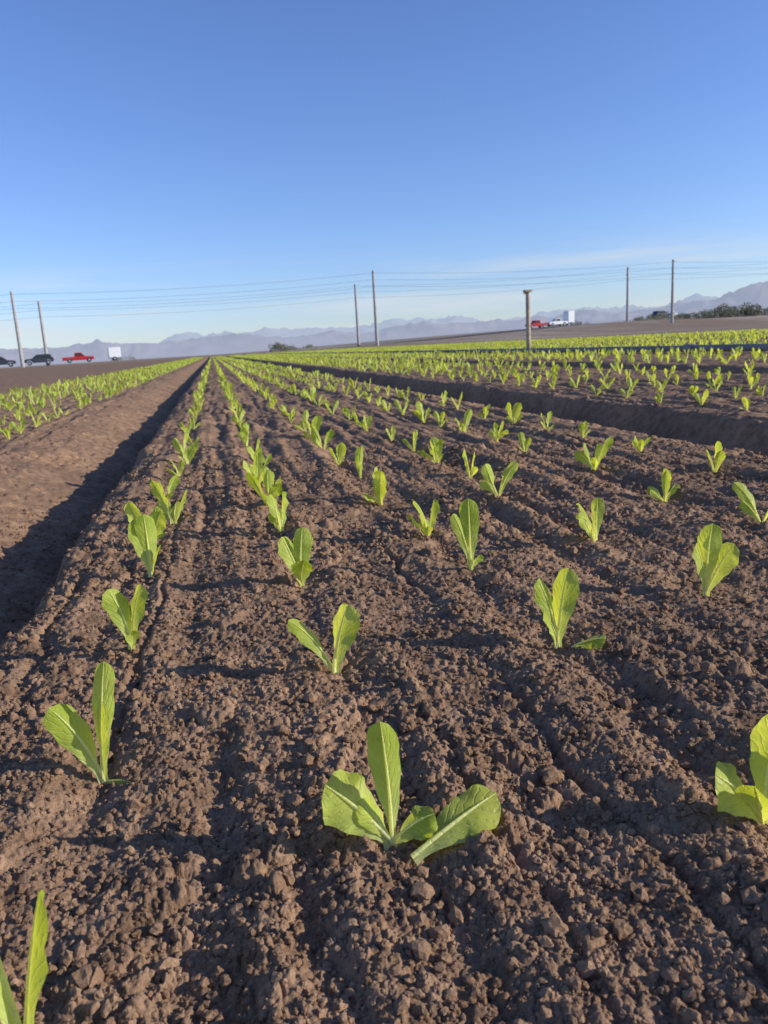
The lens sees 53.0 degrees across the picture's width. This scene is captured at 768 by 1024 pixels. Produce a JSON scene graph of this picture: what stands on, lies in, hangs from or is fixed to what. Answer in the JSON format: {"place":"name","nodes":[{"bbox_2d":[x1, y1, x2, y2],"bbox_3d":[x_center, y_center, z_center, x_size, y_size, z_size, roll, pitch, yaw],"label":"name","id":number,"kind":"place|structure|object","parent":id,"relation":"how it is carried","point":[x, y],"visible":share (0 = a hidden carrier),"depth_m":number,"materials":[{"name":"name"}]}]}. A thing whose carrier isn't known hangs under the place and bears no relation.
{"place":"outdoors","nodes":[
{"label":"outdoors","id":0,"kind":"place"},
{"bbox_2d":[12,293,718,349],"bbox_3d":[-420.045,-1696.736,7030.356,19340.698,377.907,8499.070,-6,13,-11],"label":"mountains","id":1,"kind":"structure","parent":0,"point":[280,332],"depth_m":9531.53,"materials":[{"name":"stone"}]},
{"bbox_2d":[0,313,767,1023],"bbox_3d":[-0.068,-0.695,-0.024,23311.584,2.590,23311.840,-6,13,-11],"label":"ground","id":2,"kind":"structure","parent":0,"point":[76,461],"depth_m":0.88,"materials":[{"name":"soil"}]},
{"bbox_2d":[10,291,24,366],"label":"utility pole","id":3,"kind":"object","parent":2,"relation":"on","point":[17,335],"visible":0.89,"depth_m":120.89,"materials":[{"name":"grey wood"}]},
{"bbox_2d":[2,262,767,309],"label":"power lines","id":4,"kind":"object","parent":3,"relation":"attached to","point":[335,290],"visible":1,"depth_m":128.72,"materials":[{"name":"metal"}]},
{"bbox_2d":[0,889,48,1023],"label":"romaine seedling","id":5,"kind":"object","parent":2,"relation":"on","point":[37,970],"visible":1,"depth_m":0.40,"materials":[{"name":"green plant"}]},
{"bbox_2d":[37,301,49,365],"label":"utility pole","id":6,"kind":"object","parent":2,"relation":"on","point":[43,333],"visible":0.89,"depth_m":133.47,"materials":[{"name":"grey wood"}]},
{"bbox_2d":[4,263,767,320],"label":"power lines","id":7,"kind":"object","parent":6,"relation":"attached to","point":[361,297],"visible":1,"depth_m":151.80,"materials":[{"name":"metal"}]},
{"bbox_2d":[43,661,131,784],"bbox_3d":[-0.262,0.190,0.689,0.076,0.115,0.031,-2,12,8],"label":"romaine seedling","id":8,"kind":"object","parent":2,"relation":"on","point":[66,726],"visible":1,"depth_m":0.69,"materials":[{"name":"green plant"}]},
{"bbox_2d":[102,584,147,649],"bbox_3d":[-0.316,0.132,0.950,0.045,0.083,0.038,6,16,38],"label":"romaine seedling","id":9,"kind":"object","parent":2,"relation":"on","point":[115,606],"visible":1,"depth_m":0.95,"materials":[{"name":"green plant"}]},
{"bbox_2d":[128,514,160,577],"bbox_3d":[-0.391,0.056,1.272,0.054,0.105,0.030,-2,12,6],"label":"romaine seedling","id":10,"kind":"object","parent":2,"relation":"on","point":[142,533],"visible":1,"depth_m":1.27,"materials":[{"name":"green plant"}]},
{"bbox_2d":[124,502,167,538],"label":"romaine seedling","id":11,"kind":"object","parent":2,"relation":"on","point":[132,510],"visible":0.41,"depth_m":1.47,"materials":[{"name":"green plant"}]},
{"bbox_2d":[150,481,187,524],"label":"romaine seedling","id":12,"kind":"object","parent":2,"relation":"on","point":[172,514],"visible":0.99,"depth_m":1.71,"materials":[{"name":"green plant"}]},
{"bbox_2d":[158,475,179,499],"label":"romaine seedling","id":13,"kind":"object","parent":2,"relation":"on","point":[174,481],"visible":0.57,"depth_m":1.97,"materials":[{"name":"green plant"}]},
{"bbox_2d":[167,460,183,475],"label":"romaine seedling","id":14,"kind":"object","parent":2,"relation":"on","point":[181,465],"visible":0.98,"depth_m":2.30,"materials":[{"name":"green plant"}]},
{"bbox_2d":[172,427,198,455],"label":"romaine seedling","id":15,"kind":"object","parent":2,"relation":"on","point":[176,444],"visible":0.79,"depth_m":2.90,"materials":[{"name":"green plant"}]},
{"bbox_2d":[179,422,192,435],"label":"romaine seedling","id":16,"kind":"object","parent":2,"relation":"on","point":[182,426],"visible":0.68,"depth_m":3.58,"materials":[{"name":"green plant"}]},
{"bbox_2d":[178,445,195,464],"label":"romaine seedling","id":17,"kind":"object","parent":2,"relation":"on","point":[188,455],"visible":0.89,"depth_m":2.62,"materials":[{"name":"green plant"}]},
{"bbox_2d":[191,418,200,428],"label":"romaine seedling","id":18,"kind":"object","parent":2,"relation":"on","point":[193,422],"visible":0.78,"depth_m":3.92,"materials":[{"name":"green plant"}]},
{"bbox_2d":[231,410,245,423],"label":"romaine seedling","id":19,"kind":"object","parent":2,"relation":"on","point":[235,419],"visible":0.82,"depth_m":4.07,"materials":[{"name":"green plant"}]},
{"bbox_2d":[237,423,249,446],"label":"romaine seedling","id":20,"kind":"object","parent":2,"relation":"on","point":[243,436],"visible":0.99,"depth_m":3.09,"materials":[{"name":"green plant"}]},
{"bbox_2d":[247,439,262,452],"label":"romaine seedling","id":21,"kind":"object","parent":2,"relation":"on","point":[258,449],"visible":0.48,"depth_m":2.74,"materials":[{"name":"green plant"}]},
{"bbox_2d":[243,452,268,482],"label":"romaine seedling","id":22,"kind":"object","parent":2,"relation":"on","point":[257,469],"visible":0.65,"depth_m":2.08,"materials":[{"name":"green plant"}]},
{"bbox_2d":[247,447,271,466],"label":"romaine seedling","id":23,"kind":"object","parent":2,"relation":"on","point":[251,452],"visible":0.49,"depth_m":2.39,"materials":[{"name":"green plant"}]},
{"bbox_2d":[245,469,282,505],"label":"romaine seedling","id":24,"kind":"object","parent":2,"relation":"on","point":[273,490],"visible":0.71,"depth_m":1.79,"materials":[{"name":"green plant"}]},
{"bbox_2d":[266,491,288,532],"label":"romaine seedling","id":25,"kind":"object","parent":2,"relation":"on","point":[277,517],"visible":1,"depth_m":1.53,"materials":[{"name":"green plant"}]},
{"bbox_2d":[278,405,286,411],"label":"romaine seedling","id":26,"kind":"object","parent":2,"relation":"on","point":[282,409],"visible":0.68,"depth_m":4.44,"materials":[{"name":"green plant"}]},
{"bbox_2d":[283,406,296,417],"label":"romaine seedling","id":27,"kind":"object","parent":2,"relation":"on","point":[285,412],"visible":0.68,"depth_m":4.10,"materials":[{"name":"green plant"}]},
{"bbox_2d":[288,413,295,422],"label":"romaine seedling","id":28,"kind":"object","parent":2,"relation":"on","point":[290,416],"visible":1,"depth_m":3.77,"materials":[{"name":"green plant"}]},
{"bbox_2d":[278,527,312,586],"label":"romaine seedling","id":29,"kind":"object","parent":2,"relation":"on","point":[295,556],"visible":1,"depth_m":1.18,"materials":[{"name":"green plant"}]},
{"bbox_2d":[294,410,308,431],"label":"romaine seedling","id":30,"kind":"object","parent":2,"relation":"on","point":[303,424],"visible":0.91,"depth_m":3.46,"materials":[{"name":"green plant"}]},
{"bbox_2d":[303,415,321,439],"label":"romaine seedling","id":31,"kind":"object","parent":2,"relation":"on","point":[316,422],"visible":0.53,"depth_m":3.15,"materials":[{"name":"green plant"}]},
{"bbox_2d":[311,428,333,448],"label":"romaine seedling","id":32,"kind":"object","parent":2,"relation":"on","point":[316,439],"visible":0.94,"depth_m":2.81,"materials":[{"name":"green plant"}]},
{"bbox_2d":[287,604,359,673],"bbox_3d":[-0.066,0.141,0.870,0.082,0.078,0.035,-3,12,3],"label":"romaine seedling","id":33,"kind":"object","parent":2,"relation":"on","point":[346,624],"visible":1,"depth_m":0.86,"materials":[{"name":"green plant"}]},
{"bbox_2d":[326,400,338,413],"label":"romaine seedling","id":34,"kind":"object","parent":2,"relation":"on","point":[335,403],"visible":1,"depth_m":4.25,"materials":[{"name":"green plant"}]},
{"bbox_2d":[329,442,346,464],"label":"romaine seedling","id":35,"kind":"object","parent":2,"relation":"on","point":[341,448],"visible":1,"depth_m":2.49,"materials":[{"name":"green plant"}]},
{"bbox_2d":[343,407,355,419],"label":"romaine seedling","id":36,"kind":"object","parent":2,"relation":"on","point":[346,411],"visible":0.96,"depth_m":3.92,"materials":[{"name":"green plant"}]},
{"bbox_2d":[353,412,357,424],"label":"romaine seedling","id":37,"kind":"object","parent":2,"relation":"on","point":[355,418],"visible":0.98,"depth_m":3.57,"materials":[{"name":"green plant"}]},
{"bbox_2d":[354,284,359,345],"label":"utility pole","id":38,"kind":"object","parent":2,"relation":"on","point":[357,326],"visible":0.89,"depth_m":153.04,"materials":[{"name":"grey wood"}]},
{"bbox_2d":[355,446,362,477],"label":"romaine seedling","id":39,"kind":"object","parent":2,"relation":"on","point":[359,457],"visible":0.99,"depth_m":2.17,"materials":[{"name":"green plant"}]},
{"bbox_2d":[357,415,371,430],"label":"romaine seedling","id":40,"kind":"object","parent":2,"relation":"on","point":[365,426],"visible":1,"depth_m":3.28,"materials":[{"name":"green plant"}]},
{"bbox_2d":[362,467,386,505],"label":"romaine seedling","id":41,"kind":"object","parent":2,"relation":"on","point":[379,485],"visible":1,"depth_m":1.78,"materials":[{"name":"green plant"}]},
{"bbox_2d":[372,270,378,345],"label":"utility pole","id":42,"kind":"object","parent":2,"relation":"on","point":[375,317],"visible":0.89,"depth_m":130.61,"materials":[{"name":"grey wood"}]},
{"bbox_2d":[376,396,380,405],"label":"romaine seedling","id":43,"kind":"object","parent":2,"relation":"on","point":[378,400],"visible":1,"depth_m":4.57,"materials":[{"name":"green plant"}]},
{"bbox_2d":[0,328,767,405],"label":"distant lettuce rows","id":44,"kind":"object","parent":2,"relation":"on","point":[166,368],"visible":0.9,"depth_m":14.49,"materials":[{"name":"green plant"}]},
{"bbox_2d":[0,351,767,438],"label":"lettuce rows","id":45,"kind":"object","parent":2,"relation":"on","point":[305,394],"visible":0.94,"depth_m":5.48,"materials":[{"name":"green plant"}]},
{"bbox_2d":[381,400,390,410],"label":"romaine seedling","id":46,"kind":"object","parent":2,"relation":"on","point":[384,407],"visible":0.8,"depth_m":4.25,"materials":[{"name":"green plant"}]},
{"bbox_2d":[62,315,714,363],"bbox_3d":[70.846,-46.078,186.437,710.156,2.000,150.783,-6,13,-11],"label":"highway","id":47,"kind":"structure","parent":2,"relation":"on","point":[476,334],"depth_m":165.65,"materials":[{"name":"grey asphalt"}]},
{"bbox_2d":[0,357,15,366],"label":"parked suv","id":48,"kind":"object","parent":47,"relation":"on","point":[3,361],"visible":1,"depth_m":127.61,"materials":[{"name":"paint"}]},
{"bbox_2d":[24,354,53,364],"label":"parked suv","id":49,"kind":"object","parent":47,"relation":"on","point":[39,358],"visible":0.99,"depth_m":129.60,"materials":[{"name":"paint"}]},
{"bbox_2d":[62,352,94,362],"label":"pickup truck","id":50,"kind":"object","parent":47,"relation":"on","point":[79,356],"visible":1,"depth_m":131.95,"materials":[{"name":"red paint"}]},
{"bbox_2d":[107,347,122,359],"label":"white cargo trailer","id":51,"kind":"object","parent":47,"relation":"on","point":[114,353],"visible":1,"depth_m":133.88,"materials":[{"name":"paint"}]},
{"bbox_2d":[525,320,547,327],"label":"pickup truck","id":52,"kind":"object","parent":47,"relation":"on","point":[538,323],"visible":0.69,"depth_m":172.13,"materials":[{"name":"red paint"}]},
{"bbox_2d":[546,318,567,326],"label":"pickup truck","id":53,"kind":"object","parent":47,"relation":"on","point":[553,322],"visible":0.91,"depth_m":174.15,"materials":[{"name":"white paint"}]},
{"bbox_2d":[563,311,574,324],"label":"white cargo trailer","id":54,"kind":"object","parent":47,"relation":"on","point":[568,316],"visible":0.81,"depth_m":175.26,"materials":[{"name":"paint"}]},
{"bbox_2d":[651,311,670,318],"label":"parked suv","id":55,"kind":"object","parent":47,"relation":"on","point":[665,313],"visible":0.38,"depth_m":181.13,"materials":[{"name":"paint"}]},
{"bbox_2d":[386,426,395,441],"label":"romaine seedling","id":56,"kind":"object","parent":2,"relation":"on","point":[393,431],"visible":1,"depth_m":2.96,"materials":[{"name":"green plant"}]},
{"bbox_2d":[394,399,408,414],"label":"romaine seedling","id":57,"kind":"object","parent":2,"relation":"on","point":[397,404],"visible":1,"depth_m":3.96,"materials":[{"name":"green plant"}]},
{"bbox_2d":[402,430,417,451],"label":"romaine seedling","id":58,"kind":"object","parent":2,"relation":"on","point":[407,443],"visible":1,"depth_m":2.65,"materials":[{"name":"green plant"}]},
{"bbox_2d":[321,721,500,864],"bbox_3d":[0.020,0.199,0.561,0.132,0.098,0.049,-4,12,-1],"label":"romaine seedling","id":59,"kind":"object","parent":2,"relation":"on","point":[349,805],"visible":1,"depth_m":0.56,"materials":[{"name":"green plant"}]},
{"bbox_2d":[414,401,430,422],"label":"romaine seedling","id":60,"kind":"object","parent":2,"relation":"on","point":[419,412],"visible":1,"depth_m":3.61,"materials":[{"name":"green plant"}]},
{"bbox_2d":[407,499,439,535],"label":"romaine seedling","id":61,"kind":"object","parent":2,"relation":"on","point":[427,526],"visible":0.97,"depth_m":1.44,"materials":[{"name":"green plant"}]},
{"bbox_2d":[418,437,443,462],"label":"romaine seedling","id":62,"kind":"object","parent":2,"relation":"on","point":[436,444],"visible":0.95,"depth_m":2.31,"materials":[{"name":"green plant"}]},
{"bbox_2d":[111,302,767,360],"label":"distant shrubs","id":63,"kind":"object","parent":2,"relation":"on","point":[751,310],"visible":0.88,"depth_m":161.18,"materials":[{"name":"green plant"}]},
{"bbox_2d":[433,411,449,426],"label":"romaine seedling","id":64,"kind":"object","parent":2,"relation":"on","point":[436,416],"visible":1,"depth_m":3.31,"materials":[{"name":"green plant"}]},
{"bbox_2d":[438,390,446,405],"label":"romaine seedling","id":65,"kind":"object","parent":2,"relation":"on","point":[444,400],"visible":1,"depth_m":4.25,"materials":[{"name":"green plant"}]},
{"bbox_2d":[451,392,462,408],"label":"romaine seedling","id":66,"kind":"object","parent":2,"relation":"on","point":[457,406],"visible":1,"depth_m":3.93,"materials":[{"name":"green plant"}]},
{"bbox_2d":[455,409,471,432],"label":"romaine seedling","id":67,"kind":"object","parent":2,"relation":"on","point":[467,418],"visible":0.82,"depth_m":3.01,"materials":[{"name":"green plant"}]},
{"bbox_2d":[450,498,483,569],"bbox_3d":[0.130,0.035,1.196,0.048,0.113,0.022,0,13,17],"label":"romaine seedling","id":68,"kind":"object","parent":2,"relation":"on","point":[465,526],"visible":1,"depth_m":1.20,"materials":[{"name":"green plant"}]},
{"bbox_2d":[462,449,477,477],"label":"romaine seedling","id":69,"kind":"object","parent":2,"relation":"on","point":[472,471],"visible":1,"depth_m":2.05,"materials":[{"name":"green plant"}]},
{"bbox_2d":[478,404,489,418],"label":"romaine seedling","id":70,"kind":"object","parent":2,"relation":"on","point":[485,411],"visible":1,"depth_m":3.57,"materials":[{"name":"green plant"}]},
{"bbox_2d":[479,461,517,496],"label":"romaine seedling","id":71,"kind":"object","parent":2,"relation":"on","point":[487,482],"visible":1,"depth_m":1.71,"materials":[{"name":"green plant"}]},
{"bbox_2d":[488,421,508,440],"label":"romaine seedling","id":72,"kind":"object","parent":2,"relation":"on","point":[494,435],"visible":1,"depth_m":2.67,"materials":[{"name":"green plant"}]},
{"bbox_2d":[506,402,522,423],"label":"romaine seedling","id":73,"kind":"object","parent":2,"relation":"on","point":[516,413],"visible":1,"depth_m":3.28,"materials":[{"name":"green plant"}]},
{"bbox_2d":[271,343,767,353],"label":"irrigation pipe","id":74,"kind":"object","parent":2,"relation":"on","point":[729,347],"visible":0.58,"depth_m":12.58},
{"bbox_2d":[518,432,531,451],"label":"romaine seedling","id":75,"kind":"object","parent":2,"relation":"on","point":[523,443],"visible":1,"depth_m":2.40,"materials":[{"name":"green plant"}]},
{"bbox_2d":[523,290,531,347],"bbox_3d":[3.335,-4.375,17.822,0.178,1.478,0.160,-6,13,-11],"label":"wooden post","id":76,"kind":"object","parent":2,"relation":"on","point":[528,330],"visible":0.73,"depth_m":17.77,"materials":[{"name":"brown wood"}]},
{"bbox_2d":[541,411,554,429],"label":"romaine seedling","id":77,"kind":"object","parent":2,"relation":"on","point":[549,416],"visible":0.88,"depth_m":2.92,"materials":[{"name":"green plant"}]},
{"bbox_2d":[534,568,605,649],"bbox_3d":[0.216,0.115,0.891,0.080,0.097,0.039,1,13,18],"label":"romaine seedling","id":78,"kind":"object","parent":2,"relation":"on","point":[566,589],"visible":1,"depth_m":0.89,"materials":[{"name":"green plant"}]},
{"bbox_2d":[578,421,590,437],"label":"romaine seedling","id":79,"kind":"object","parent":2,"relation":"on","point":[582,427],"visible":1,"depth_m":2.61,"materials":[{"name":"green plant"}]},
{"bbox_2d":[576,497,604,540],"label":"romaine seedling","id":80,"kind":"object","parent":2,"relation":"on","point":[597,513],"visible":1,"depth_m":1.33,"materials":[{"name":"green plant"}]},
{"bbox_2d":[574,436,612,469],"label":"romaine seedling","id":81,"kind":"object","parent":2,"relation":"on","point":[601,450],"visible":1,"depth_m":1.99,"materials":[{"name":"green plant"}]},
{"bbox_2d":[626,267,629,321],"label":"utility pole","id":82,"kind":"object","parent":2,"relation":"on","point":[627,301],"visible":0.89,"depth_m":163.55,"materials":[{"name":"brown wood"}]},
{"bbox_2d":[632,436,650,451],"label":"romaine seedling","id":83,"kind":"object","parent":2,"relation":"on","point":[640,444],"visible":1,"depth_m":2.25,"materials":[{"name":"green plant"}]},
{"bbox_2d":[647,468,680,501],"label":"romaine seedling","id":84,"kind":"object","parent":2,"relation":"on","point":[666,477],"visible":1,"depth_m":1.67,"materials":[{"name":"green plant"}]},
{"bbox_2d":[670,259,675,322],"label":"utility pole","id":85,"kind":"object","parent":2,"relation":"on","point":[672,302],"visible":0.89,"depth_m":144.20,"materials":[{"name":"brown wood"}]},
{"bbox_2d":[692,524,739,596],"bbox_3d":[0.451,0.066,1.054,0.065,0.101,0.038,-6,13,-11],"label":"romaine seedling","id":86,"kind":"object","parent":2,"relation":"on","point":[715,559],"visible":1,"depth_m":1.05,"materials":[{"name":"green plant"}]},
{"bbox_2d":[706,441,725,472],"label":"romaine seedling","id":87,"kind":"object","parent":2,"relation":"on","point":[719,455],"visible":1,"depth_m":1.92,"materials":[{"name":"green plant"}]},
{"bbox_2d":[715,714,767,824],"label":"romaine seedling","id":88,"kind":"object","parent":2,"relation":"on","point":[736,796],"visible":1,"depth_m":0.56,"materials":[{"name":"green plant"}]},
{"bbox_2d":[732,482,767,522],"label":"romaine seedling","id":89,"kind":"object","parent":2,"relation":"on","point":[747,505],"visible":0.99,"depth_m":1.38,"materials":[{"name":"green plant"}]},
{"bbox_2d":[0,281,767,367],"bbox_3d":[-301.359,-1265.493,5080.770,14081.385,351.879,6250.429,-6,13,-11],"label":"mountains","id":90,"kind":"structure","parent":0,"point":[755,293],"depth_m":6453.81,"materials":[{"name":"stone"}]},
{"bbox_2d":[0,0,767,348],"label":"sky","id":91,"kind":"structure","parent":0,"point":[150,146],"materials":[{"name":"blue"}]}
]}

